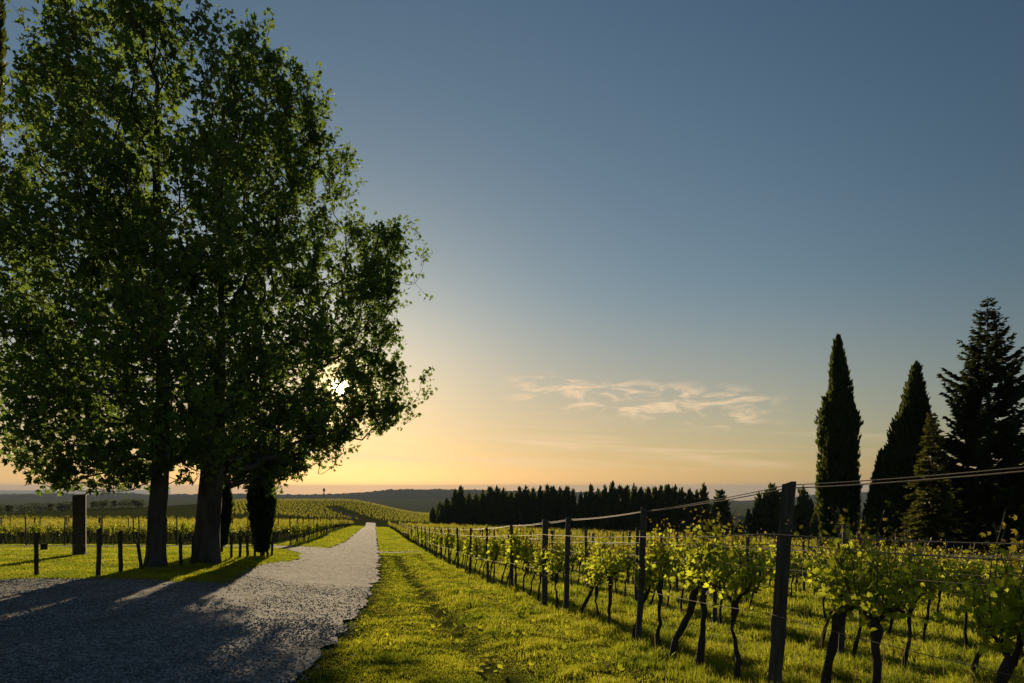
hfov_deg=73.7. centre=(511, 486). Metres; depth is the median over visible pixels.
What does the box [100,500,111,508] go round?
distant tree
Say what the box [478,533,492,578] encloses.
grapevine
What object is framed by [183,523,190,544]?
grapevine
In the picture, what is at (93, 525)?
vines
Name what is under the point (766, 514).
cypress
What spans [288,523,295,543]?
grapevine
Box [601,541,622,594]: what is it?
grapevine
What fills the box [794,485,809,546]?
cypress
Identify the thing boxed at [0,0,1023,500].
sky
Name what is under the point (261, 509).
cypress shrub
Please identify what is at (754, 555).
grapevine
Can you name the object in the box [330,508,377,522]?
road
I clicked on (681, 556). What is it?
grapevine
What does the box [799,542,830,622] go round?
grapevine
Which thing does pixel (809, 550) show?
trellis wire
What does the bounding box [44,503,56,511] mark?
distant tree
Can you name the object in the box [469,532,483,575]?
grapevine
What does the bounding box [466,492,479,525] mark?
round tree
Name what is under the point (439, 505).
round tree
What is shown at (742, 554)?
grapevine
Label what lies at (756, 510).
cypress
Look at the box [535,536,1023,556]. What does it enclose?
trellis wire
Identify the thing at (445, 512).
round tree
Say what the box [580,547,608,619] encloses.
grapevine
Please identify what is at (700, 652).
grapevine
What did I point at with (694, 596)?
grapevine
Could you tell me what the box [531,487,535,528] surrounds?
fir tree
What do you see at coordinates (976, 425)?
fir tree
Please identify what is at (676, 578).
vineyard post
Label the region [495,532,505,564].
grapevine
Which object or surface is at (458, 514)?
fir tree
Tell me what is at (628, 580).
vineyard post
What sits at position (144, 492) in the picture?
sea
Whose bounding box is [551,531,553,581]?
vineyard post
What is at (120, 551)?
fence post
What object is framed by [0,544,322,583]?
grass
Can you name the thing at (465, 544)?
grapevine
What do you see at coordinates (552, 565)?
grapevine
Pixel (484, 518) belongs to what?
fir tree
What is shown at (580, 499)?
cypress
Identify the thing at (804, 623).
trellis wire
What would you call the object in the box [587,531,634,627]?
grapevine
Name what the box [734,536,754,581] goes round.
grapevine
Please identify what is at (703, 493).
cypress
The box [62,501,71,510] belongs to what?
distant tree
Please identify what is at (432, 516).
round tree
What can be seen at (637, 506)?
fir tree
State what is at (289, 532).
vineyard post
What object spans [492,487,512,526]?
round tree
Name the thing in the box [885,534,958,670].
grapevine
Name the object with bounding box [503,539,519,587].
grapevine
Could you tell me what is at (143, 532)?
grapevine
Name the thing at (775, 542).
vineyard post
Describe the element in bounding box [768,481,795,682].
vineyard post
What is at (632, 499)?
cypress
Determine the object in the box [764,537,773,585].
grapevine
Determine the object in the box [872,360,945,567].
cypress
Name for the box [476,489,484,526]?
cypress
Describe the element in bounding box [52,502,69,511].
distant tree
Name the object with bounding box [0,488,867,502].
hills
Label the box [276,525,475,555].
grass
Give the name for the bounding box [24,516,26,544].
vineyard post
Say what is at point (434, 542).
vineyard post
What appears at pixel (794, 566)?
grapevine
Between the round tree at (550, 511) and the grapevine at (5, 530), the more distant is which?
the round tree at (550, 511)
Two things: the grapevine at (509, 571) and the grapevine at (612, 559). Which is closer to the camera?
the grapevine at (612, 559)
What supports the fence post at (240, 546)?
on the ground at (181, 508)
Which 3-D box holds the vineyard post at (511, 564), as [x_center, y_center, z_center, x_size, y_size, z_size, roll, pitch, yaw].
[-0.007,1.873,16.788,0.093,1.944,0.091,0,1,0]
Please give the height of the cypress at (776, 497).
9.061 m
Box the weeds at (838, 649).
[553,584,999,682]
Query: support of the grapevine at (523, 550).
on the ground at (181, 508)
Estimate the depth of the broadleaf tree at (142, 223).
18.28 m
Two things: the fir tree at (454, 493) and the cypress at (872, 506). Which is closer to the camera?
the cypress at (872, 506)
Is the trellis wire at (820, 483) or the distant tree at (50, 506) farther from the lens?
the distant tree at (50, 506)
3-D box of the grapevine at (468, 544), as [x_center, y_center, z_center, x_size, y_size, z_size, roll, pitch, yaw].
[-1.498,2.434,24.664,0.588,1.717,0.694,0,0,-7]
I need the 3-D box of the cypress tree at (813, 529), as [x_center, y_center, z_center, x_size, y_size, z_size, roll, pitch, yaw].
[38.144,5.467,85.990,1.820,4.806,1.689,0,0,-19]
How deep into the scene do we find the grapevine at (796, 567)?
16.91 m
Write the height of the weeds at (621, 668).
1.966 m
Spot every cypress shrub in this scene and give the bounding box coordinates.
[220,482,234,551]
[245,477,277,555]
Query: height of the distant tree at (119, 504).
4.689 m
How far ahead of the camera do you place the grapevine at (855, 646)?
8.04 m
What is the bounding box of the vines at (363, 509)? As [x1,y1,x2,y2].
[232,498,429,522]
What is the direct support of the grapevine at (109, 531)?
on the ground at (181, 508)
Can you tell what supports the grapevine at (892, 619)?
on the ground at (181, 508)
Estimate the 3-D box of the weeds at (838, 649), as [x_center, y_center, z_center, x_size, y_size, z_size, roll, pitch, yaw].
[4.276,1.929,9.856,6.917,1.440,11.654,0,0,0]
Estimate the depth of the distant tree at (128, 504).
335.29 m
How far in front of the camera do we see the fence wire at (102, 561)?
16.48 m
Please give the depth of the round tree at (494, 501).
162.84 m
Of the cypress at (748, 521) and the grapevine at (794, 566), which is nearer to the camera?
the grapevine at (794, 566)
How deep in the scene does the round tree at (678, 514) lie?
117.80 m
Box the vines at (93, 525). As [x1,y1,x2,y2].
[0,514,352,543]
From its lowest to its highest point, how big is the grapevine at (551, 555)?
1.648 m
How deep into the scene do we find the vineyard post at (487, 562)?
20.37 m
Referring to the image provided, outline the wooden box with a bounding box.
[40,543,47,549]
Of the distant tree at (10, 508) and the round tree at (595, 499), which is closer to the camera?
the round tree at (595, 499)
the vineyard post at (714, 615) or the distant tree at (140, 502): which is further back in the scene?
the distant tree at (140, 502)
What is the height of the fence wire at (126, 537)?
1.021 m
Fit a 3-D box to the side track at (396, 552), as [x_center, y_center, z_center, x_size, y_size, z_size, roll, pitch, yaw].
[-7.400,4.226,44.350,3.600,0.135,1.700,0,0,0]
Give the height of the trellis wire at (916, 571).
2.884 m
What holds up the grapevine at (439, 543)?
on the ground at (181, 508)
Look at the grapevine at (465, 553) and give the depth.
26.09 m
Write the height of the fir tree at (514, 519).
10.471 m
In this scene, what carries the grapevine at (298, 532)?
on the ground at (181, 508)
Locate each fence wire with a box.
[0,544,252,552]
[9,551,229,563]
[32,533,253,544]
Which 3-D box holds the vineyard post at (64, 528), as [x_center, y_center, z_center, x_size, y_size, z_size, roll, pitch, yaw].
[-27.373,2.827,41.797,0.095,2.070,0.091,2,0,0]
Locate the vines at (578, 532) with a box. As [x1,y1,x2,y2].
[388,521,1023,599]
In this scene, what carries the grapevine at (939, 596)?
on the ground at (181, 508)
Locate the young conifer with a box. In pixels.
[892,412,968,576]
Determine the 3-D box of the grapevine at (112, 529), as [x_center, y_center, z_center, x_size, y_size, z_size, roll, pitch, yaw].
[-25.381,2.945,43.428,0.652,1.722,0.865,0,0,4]
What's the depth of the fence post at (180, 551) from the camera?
20.39 m
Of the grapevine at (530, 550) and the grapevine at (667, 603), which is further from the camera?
the grapevine at (530, 550)
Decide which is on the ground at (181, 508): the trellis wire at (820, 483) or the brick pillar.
the brick pillar
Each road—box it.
[230,522,380,597]
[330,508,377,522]
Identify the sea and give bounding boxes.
[0,490,169,494]
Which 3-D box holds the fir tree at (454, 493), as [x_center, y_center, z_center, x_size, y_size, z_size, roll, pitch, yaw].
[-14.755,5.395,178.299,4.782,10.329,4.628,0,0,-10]
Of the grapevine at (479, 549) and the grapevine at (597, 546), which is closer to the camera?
the grapevine at (597, 546)
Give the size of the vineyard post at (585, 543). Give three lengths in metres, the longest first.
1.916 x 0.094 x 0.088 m
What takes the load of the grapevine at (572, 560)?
on the ground at (181, 508)
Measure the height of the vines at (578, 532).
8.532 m
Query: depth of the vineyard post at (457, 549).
27.58 m
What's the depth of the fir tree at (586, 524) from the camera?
141.21 m
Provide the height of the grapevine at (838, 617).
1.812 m
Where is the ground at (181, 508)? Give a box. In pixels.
[0,499,1023,682]
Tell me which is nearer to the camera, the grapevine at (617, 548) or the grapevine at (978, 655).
the grapevine at (978, 655)
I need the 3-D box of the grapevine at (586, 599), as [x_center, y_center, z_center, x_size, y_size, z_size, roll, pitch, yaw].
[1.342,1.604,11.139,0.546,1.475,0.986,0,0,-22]
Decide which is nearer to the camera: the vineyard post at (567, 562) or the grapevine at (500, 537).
the vineyard post at (567, 562)
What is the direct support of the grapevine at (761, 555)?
on the ground at (181, 508)
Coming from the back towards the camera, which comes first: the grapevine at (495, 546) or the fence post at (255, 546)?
the fence post at (255, 546)
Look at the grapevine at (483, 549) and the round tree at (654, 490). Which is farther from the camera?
the round tree at (654, 490)
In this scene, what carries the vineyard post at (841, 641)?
on the ground at (181, 508)
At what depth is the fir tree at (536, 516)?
153.38 m
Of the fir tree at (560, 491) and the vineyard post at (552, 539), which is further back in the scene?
the fir tree at (560, 491)
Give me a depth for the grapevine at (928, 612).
9.89 m
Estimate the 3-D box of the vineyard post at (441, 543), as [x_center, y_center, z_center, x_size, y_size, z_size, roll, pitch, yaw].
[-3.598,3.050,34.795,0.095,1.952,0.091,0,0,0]
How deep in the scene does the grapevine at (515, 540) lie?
16.40 m
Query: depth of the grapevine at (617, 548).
22.65 m
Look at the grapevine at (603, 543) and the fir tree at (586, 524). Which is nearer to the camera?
the grapevine at (603, 543)
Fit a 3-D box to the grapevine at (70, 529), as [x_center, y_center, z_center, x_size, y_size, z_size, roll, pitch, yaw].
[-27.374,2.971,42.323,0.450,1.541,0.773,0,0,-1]
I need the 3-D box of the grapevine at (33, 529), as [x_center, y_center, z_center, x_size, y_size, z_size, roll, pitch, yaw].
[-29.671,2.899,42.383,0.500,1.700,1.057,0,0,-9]
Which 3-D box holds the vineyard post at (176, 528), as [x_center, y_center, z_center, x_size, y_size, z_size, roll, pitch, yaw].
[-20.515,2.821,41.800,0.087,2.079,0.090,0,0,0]
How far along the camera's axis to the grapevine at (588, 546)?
18.55 m
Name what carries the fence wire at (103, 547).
attached to the fence post at (180, 551)
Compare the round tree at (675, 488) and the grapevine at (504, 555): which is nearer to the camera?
the grapevine at (504, 555)
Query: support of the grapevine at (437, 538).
on the ground at (181, 508)
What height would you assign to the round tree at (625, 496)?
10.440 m
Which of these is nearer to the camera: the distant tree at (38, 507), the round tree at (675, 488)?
the round tree at (675, 488)
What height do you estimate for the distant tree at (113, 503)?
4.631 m
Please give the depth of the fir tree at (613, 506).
135.01 m
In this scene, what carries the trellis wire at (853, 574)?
on the vines at (578, 532)
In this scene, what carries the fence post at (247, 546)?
on the ground at (181, 508)
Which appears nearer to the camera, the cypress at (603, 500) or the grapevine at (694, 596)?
the grapevine at (694, 596)
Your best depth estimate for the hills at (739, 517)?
866.96 m
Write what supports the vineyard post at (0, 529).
on the ground at (181, 508)
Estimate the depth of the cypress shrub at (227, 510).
27.85 m
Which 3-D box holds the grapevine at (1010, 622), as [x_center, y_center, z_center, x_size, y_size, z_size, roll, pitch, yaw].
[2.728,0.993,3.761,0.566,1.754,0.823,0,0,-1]
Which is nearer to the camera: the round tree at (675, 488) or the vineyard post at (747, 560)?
the vineyard post at (747, 560)
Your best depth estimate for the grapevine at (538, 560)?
14.08 m
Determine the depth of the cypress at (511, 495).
163.69 m
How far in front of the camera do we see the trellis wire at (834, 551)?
8.36 m
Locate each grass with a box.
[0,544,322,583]
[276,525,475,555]
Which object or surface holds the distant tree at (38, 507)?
on the ground at (181, 508)
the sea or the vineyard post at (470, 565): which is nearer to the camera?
the vineyard post at (470, 565)
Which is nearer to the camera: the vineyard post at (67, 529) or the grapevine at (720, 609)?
the grapevine at (720, 609)
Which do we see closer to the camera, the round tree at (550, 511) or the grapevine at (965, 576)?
the grapevine at (965, 576)
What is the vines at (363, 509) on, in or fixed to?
on the ground at (181, 508)
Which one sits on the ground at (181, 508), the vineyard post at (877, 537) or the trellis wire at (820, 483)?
the vineyard post at (877, 537)
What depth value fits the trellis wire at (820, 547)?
4.77 m
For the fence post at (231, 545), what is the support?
on the ground at (181, 508)
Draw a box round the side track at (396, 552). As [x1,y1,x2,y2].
[375,551,414,552]
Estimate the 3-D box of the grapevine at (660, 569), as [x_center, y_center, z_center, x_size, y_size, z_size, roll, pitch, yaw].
[1.847,1.254,8.477,0.593,1.777,0.870,0,0,29]
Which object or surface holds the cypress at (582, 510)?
on the ground at (181, 508)
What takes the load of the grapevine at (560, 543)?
on the ground at (181, 508)
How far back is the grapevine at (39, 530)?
43.10 m
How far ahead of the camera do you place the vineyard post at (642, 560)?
8.65 m
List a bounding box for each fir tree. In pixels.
[451,485,465,525]
[451,488,456,511]
[479,486,494,526]
[509,486,521,528]
[530,485,543,528]
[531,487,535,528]
[557,486,563,528]
[581,483,595,530]
[598,480,625,534]
[617,484,622,498]
[628,487,648,534]
[639,486,657,531]
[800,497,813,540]
[884,296,1023,574]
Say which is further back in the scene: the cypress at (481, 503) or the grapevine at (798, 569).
the cypress at (481, 503)
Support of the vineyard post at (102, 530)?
on the ground at (181, 508)
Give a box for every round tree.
[429,507,437,523]
[436,501,441,524]
[438,498,452,524]
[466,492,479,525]
[487,485,500,527]
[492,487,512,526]
[518,485,533,527]
[540,485,561,528]
[557,485,570,529]
[590,488,602,531]
[620,485,629,524]
[651,485,658,504]
[652,484,675,533]
[669,487,693,534]
[672,484,678,500]
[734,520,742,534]
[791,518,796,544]
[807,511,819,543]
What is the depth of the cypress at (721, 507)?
107.27 m
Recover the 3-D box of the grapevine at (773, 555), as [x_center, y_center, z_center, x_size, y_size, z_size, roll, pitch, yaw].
[3.807,1.453,9.925,0.657,1.698,0.872,0,0,22]
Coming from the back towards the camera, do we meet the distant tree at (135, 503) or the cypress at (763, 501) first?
the distant tree at (135, 503)
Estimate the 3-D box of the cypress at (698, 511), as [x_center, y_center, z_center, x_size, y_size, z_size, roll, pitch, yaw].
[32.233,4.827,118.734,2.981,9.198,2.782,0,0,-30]
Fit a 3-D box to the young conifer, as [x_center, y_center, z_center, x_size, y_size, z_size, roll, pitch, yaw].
[20.282,0.777,33.106,4.280,8.803,3.874,0,0,0]
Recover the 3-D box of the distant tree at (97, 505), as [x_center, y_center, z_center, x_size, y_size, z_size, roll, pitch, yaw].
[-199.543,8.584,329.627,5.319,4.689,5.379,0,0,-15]
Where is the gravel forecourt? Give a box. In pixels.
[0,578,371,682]
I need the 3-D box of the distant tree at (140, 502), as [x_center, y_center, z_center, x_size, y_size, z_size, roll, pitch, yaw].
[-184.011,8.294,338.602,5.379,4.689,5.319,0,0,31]
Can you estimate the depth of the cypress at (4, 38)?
24.19 m
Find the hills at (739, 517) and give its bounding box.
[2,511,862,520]
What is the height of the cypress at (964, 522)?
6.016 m
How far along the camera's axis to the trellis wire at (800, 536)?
4.96 m
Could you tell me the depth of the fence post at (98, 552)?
16.29 m
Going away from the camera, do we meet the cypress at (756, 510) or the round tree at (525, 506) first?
the cypress at (756, 510)
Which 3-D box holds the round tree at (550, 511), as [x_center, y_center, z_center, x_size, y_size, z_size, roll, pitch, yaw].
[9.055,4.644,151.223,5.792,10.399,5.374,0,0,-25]
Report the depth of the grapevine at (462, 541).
26.73 m
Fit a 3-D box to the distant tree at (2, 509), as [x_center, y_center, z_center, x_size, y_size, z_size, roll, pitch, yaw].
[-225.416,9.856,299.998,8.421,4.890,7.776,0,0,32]
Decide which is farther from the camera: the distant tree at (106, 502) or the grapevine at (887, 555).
the distant tree at (106, 502)
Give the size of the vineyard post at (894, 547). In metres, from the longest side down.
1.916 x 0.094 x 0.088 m
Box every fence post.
[34,533,38,575]
[96,528,101,575]
[118,530,122,571]
[136,543,142,568]
[179,536,182,564]
[191,536,194,564]
[230,535,232,557]
[238,536,241,557]
[246,536,248,556]
[254,537,255,555]
[271,537,273,554]
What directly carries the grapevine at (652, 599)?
on the ground at (181, 508)
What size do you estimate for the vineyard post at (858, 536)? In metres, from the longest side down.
1.913 x 0.095 x 0.091 m
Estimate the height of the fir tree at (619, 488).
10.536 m
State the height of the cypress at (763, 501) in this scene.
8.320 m
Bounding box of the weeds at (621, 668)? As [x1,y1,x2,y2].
[351,563,994,682]
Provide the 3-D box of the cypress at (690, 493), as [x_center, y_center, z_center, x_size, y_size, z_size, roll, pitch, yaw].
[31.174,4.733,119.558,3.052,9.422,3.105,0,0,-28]
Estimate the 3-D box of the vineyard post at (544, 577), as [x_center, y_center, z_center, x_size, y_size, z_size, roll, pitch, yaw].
[0.653,1.620,13.496,0.134,1.990,0.125,0,1,0]
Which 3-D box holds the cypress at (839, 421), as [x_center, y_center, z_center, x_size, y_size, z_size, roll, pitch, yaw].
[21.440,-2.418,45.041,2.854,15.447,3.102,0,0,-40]
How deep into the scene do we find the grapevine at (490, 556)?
19.93 m
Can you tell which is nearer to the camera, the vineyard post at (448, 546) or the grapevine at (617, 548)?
the grapevine at (617, 548)
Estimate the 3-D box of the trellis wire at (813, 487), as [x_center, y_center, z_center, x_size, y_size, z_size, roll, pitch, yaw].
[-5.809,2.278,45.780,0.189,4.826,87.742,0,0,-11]
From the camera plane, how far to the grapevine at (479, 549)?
22.36 m
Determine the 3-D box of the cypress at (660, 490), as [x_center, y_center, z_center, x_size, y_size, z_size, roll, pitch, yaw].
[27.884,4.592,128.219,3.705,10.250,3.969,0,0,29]
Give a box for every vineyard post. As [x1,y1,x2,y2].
[0,517,1,542]
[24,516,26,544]
[63,516,65,544]
[66,517,67,542]
[101,516,102,544]
[138,516,139,542]
[166,517,167,542]
[176,516,177,544]
[289,516,290,545]
[434,527,435,556]
[440,528,441,559]
[447,527,449,563]
[456,527,458,568]
[469,528,471,573]
[485,526,488,582]
[510,524,513,589]
[527,531,531,573]
[542,519,547,605]
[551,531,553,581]
[563,517,570,613]
[584,529,588,587]
[627,533,630,584]
[634,526,638,601]
[635,506,646,643]
[675,530,677,592]
[712,524,717,622]
[745,529,749,604]
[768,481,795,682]
[774,532,776,557]
[802,537,804,591]
[837,522,848,658]
[856,531,861,622]
[875,533,880,605]
[893,535,897,591]
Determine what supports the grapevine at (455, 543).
on the ground at (181, 508)
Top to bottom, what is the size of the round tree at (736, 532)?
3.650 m
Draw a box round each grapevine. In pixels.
[0,521,11,544]
[29,520,38,543]
[35,522,42,533]
[66,526,71,544]
[103,523,111,543]
[108,521,116,543]
[140,524,146,544]
[178,518,187,536]
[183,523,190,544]
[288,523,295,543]
[295,527,302,543]
[432,530,439,557]
[436,533,443,558]
[441,534,450,561]
[445,528,456,563]
[452,531,462,567]
[459,531,469,568]
[462,532,474,573]
[462,535,469,568]
[463,532,475,573]
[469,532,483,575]
[476,537,492,575]
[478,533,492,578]
[484,536,501,582]
[485,531,502,583]
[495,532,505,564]
[497,541,509,584]
[502,548,519,587]
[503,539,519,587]
[504,524,527,588]
[512,530,536,592]
[524,534,551,596]
[531,540,554,601]
[539,538,573,609]
[548,536,557,581]
[550,537,564,582]
[557,540,570,583]
[560,538,583,585]
[574,537,590,584]
[577,542,592,587]
[578,540,615,614]
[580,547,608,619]
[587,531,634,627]
[590,535,604,562]
[595,532,609,554]
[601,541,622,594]
[609,535,624,581]
[616,536,674,641]
[617,541,638,597]
[624,534,639,584]
[634,518,686,648]
[650,546,665,605]
[664,540,682,608]
[665,510,737,657]
[669,498,738,669]
[669,532,693,613]
[689,515,795,682]
[715,544,738,625]
[725,536,750,592]
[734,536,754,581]
[744,540,768,605]
[750,528,797,632]
[755,543,769,588]
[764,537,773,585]
[786,503,899,682]
[789,544,803,580]
[790,540,806,597]
[791,547,806,591]
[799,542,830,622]
[811,507,944,682]
[813,539,861,650]
[852,534,890,658]
[874,541,896,571]
[884,538,933,635]
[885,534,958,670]
[906,548,958,642]
[912,509,1023,682]
[929,548,962,623]
[937,539,993,650]
[964,546,1023,682]
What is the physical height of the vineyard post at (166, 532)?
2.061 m
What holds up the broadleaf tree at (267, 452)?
on the ground at (181, 508)
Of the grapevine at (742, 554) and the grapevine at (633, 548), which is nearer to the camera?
the grapevine at (742, 554)
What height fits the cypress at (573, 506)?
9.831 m
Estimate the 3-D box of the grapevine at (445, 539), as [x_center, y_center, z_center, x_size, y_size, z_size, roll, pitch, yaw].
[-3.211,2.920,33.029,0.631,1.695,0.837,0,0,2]
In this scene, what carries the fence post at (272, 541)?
on the ground at (181, 508)
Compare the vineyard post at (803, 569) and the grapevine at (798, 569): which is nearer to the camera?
the vineyard post at (803, 569)
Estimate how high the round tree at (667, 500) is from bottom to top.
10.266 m
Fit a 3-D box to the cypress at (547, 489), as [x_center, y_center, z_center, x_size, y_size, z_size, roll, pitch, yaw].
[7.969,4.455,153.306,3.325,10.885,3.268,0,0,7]
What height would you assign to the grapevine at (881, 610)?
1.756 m
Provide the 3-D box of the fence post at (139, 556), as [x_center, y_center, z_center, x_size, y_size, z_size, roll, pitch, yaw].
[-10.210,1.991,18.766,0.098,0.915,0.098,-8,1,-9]
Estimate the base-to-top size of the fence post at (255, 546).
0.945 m
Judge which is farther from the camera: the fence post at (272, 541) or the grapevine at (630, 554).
the fence post at (272, 541)
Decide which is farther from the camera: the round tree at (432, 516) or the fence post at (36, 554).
the round tree at (432, 516)
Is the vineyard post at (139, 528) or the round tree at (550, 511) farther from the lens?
the round tree at (550, 511)
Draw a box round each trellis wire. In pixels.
[409,527,1023,544]
[411,470,1023,529]
[419,530,1023,561]
[423,540,1023,678]
[460,533,1023,558]
[476,532,1023,555]
[482,467,1023,528]
[527,547,994,585]
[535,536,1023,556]
[574,547,1019,577]
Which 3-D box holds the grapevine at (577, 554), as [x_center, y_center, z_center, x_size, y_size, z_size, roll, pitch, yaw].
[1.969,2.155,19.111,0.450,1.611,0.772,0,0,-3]
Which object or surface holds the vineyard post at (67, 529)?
on the ground at (181, 508)
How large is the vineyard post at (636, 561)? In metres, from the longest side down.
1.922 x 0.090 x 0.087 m
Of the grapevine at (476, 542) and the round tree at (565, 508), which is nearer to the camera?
the grapevine at (476, 542)
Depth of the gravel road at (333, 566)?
24.85 m
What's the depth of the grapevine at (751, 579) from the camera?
6.37 m
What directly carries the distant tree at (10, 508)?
on the ground at (181, 508)
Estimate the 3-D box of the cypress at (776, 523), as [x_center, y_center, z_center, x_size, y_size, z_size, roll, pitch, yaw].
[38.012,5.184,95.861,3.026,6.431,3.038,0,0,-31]
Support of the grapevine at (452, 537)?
on the ground at (181, 508)
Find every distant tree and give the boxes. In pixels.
[0,504,6,513]
[4,504,15,513]
[15,504,35,513]
[26,503,48,512]
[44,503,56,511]
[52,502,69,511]
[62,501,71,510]
[93,500,104,508]
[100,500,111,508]
[110,499,116,506]
[116,500,127,507]
[124,499,135,507]
[131,499,139,507]
[136,500,145,507]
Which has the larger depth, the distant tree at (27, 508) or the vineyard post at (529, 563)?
the distant tree at (27, 508)
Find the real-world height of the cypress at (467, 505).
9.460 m
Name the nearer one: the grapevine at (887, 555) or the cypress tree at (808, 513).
the grapevine at (887, 555)
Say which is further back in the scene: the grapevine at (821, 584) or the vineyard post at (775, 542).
the vineyard post at (775, 542)
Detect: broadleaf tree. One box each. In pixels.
[0,0,266,566]
[153,4,437,563]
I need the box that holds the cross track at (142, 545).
[24,545,342,552]
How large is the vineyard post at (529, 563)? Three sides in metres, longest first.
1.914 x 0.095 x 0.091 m
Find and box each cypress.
[0,0,8,146]
[463,492,471,525]
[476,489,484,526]
[507,490,513,502]
[540,483,549,519]
[568,488,577,529]
[576,491,583,528]
[579,491,588,528]
[597,484,608,527]
[624,483,637,531]
[655,485,663,508]
[687,488,693,523]
[690,489,703,535]
[699,482,711,533]
[703,489,735,535]
[741,508,754,537]
[752,492,762,536]
[758,490,767,542]
[760,482,775,541]
[760,486,780,536]
[773,505,779,535]
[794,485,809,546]
[814,333,863,558]
[861,448,886,548]
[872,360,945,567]
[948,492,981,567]
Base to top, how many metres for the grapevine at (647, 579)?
1.555 m
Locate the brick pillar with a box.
[72,494,86,554]
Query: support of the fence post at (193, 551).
on the ground at (181, 508)
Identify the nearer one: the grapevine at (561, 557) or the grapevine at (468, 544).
the grapevine at (561, 557)
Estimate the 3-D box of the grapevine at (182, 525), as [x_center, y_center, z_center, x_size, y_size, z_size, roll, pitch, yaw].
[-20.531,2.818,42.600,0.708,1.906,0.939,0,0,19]
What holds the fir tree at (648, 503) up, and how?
on the ground at (181, 508)
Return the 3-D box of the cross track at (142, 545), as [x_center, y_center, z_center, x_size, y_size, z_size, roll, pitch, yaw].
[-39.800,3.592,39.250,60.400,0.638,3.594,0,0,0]

